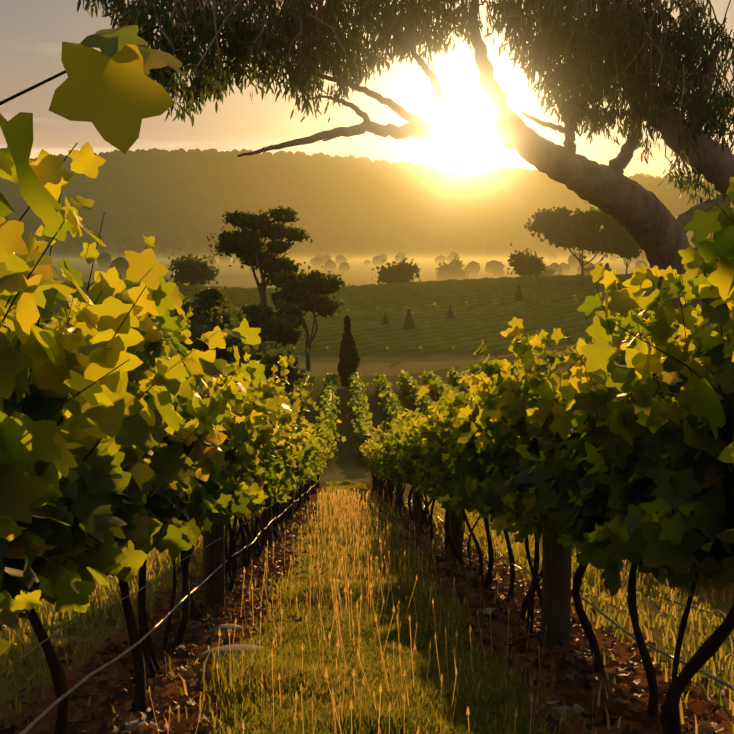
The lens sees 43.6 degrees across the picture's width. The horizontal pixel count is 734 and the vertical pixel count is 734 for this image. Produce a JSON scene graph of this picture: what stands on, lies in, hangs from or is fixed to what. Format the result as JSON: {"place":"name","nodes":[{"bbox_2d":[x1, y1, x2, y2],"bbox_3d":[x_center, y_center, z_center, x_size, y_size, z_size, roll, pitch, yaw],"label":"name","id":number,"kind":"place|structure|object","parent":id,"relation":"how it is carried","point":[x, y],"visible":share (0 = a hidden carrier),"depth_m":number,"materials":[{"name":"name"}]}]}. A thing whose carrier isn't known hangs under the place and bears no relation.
{"place":"outdoors","nodes":[
{"label":"outdoors","id":0,"kind":"place"},
{"bbox_2d":[0,157,733,733],"bbox_3d":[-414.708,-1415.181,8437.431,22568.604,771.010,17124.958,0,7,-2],"label":"terrain","id":1,"kind":"structure","parent":0,"point":[344,463],"depth_m":148.45,"materials":[{"name":"brown soil"}]},
{"bbox_2d":[4,273,656,352],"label":"vineyard","id":2,"kind":"object","parent":1,"relation":"on","point":[465,328],"visible":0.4,"depth_m":278.01,"materials":[{"name":"green plant"}]},
{"bbox_2d":[118,588,583,732],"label":"stones","id":3,"kind":"object","parent":1,"relation":"on","point":[133,724],"visible":0.21,"depth_m":6.48,"materials":[{"name":"brown stone"}]},
{"bbox_2d":[0,505,728,733],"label":"leaf litter","id":4,"kind":"object","parent":1,"relation":"on","point":[574,679],"visible":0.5,"depth_m":6.45,"materials":[{"name":"brown plant"}]},
{"bbox_2d":[0,480,733,733],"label":"grass","id":5,"kind":"structure","parent":1,"relation":"on","point":[348,657],"depth_m":6.82,"materials":[{"name":"plant"}]},
{"bbox_2d":[0,148,733,277],"bbox_3d":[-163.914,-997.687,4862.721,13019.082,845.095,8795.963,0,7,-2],"label":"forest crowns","id":6,"kind":"object","parent":1,"relation":"on","point":[367,167],"visible":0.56,"depth_m":4243.59,"materials":[{"name":"green plant"}]},
{"bbox_2d":[0,25,733,733],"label":"vine block","id":7,"kind":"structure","parent":1,"relation":"on","point":[706,651],"depth_m":5.96,"materials":[{"name":"brown wood"}]},
{"bbox_2d":[18,493,542,618],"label":"grape clusters","id":8,"kind":"object","parent":7,"relation":"hanging from","point":[21,615],"visible":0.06,"depth_m":6.24,"materials":[{"name":"purple food"}]},
{"bbox_2d":[0,25,733,655],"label":"vine leaves","id":9,"kind":"object","parent":7,"relation":"attached to","point":[124,485],"visible":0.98,"depth_m":3.52,"materials":[{"name":"green plant"}]},
{"bbox_2d":[203,474,571,649],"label":"trellis posts","id":10,"kind":"object","parent":1,"relation":"on","point":[556,592],"visible":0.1,"depth_m":8.58,"materials":[{"name":"brown wood"}]},
{"bbox_2d":[77,0,733,339],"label":"gum tree","id":11,"kind":"object","parent":1,"relation":"on","point":[306,85],"depth_m":8.87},
{"bbox_2d":[283,335,624,458],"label":"vine rows","id":12,"kind":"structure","parent":1,"relation":"on","point":[363,427],"depth_m":82.99,"materials":[{"name":"green plant"}]},
{"bbox_2d":[0,476,733,733],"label":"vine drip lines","id":13,"kind":"structure","parent":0,"point":[53,704],"depth_m":4.79,"materials":[{"name":"black plastic"}]},
{"bbox_2d":[0,0,733,180],"label":"sky","id":14,"kind":"structure","parent":0,"point":[32,32],"materials":[{"name":"yellow"}]}
]}

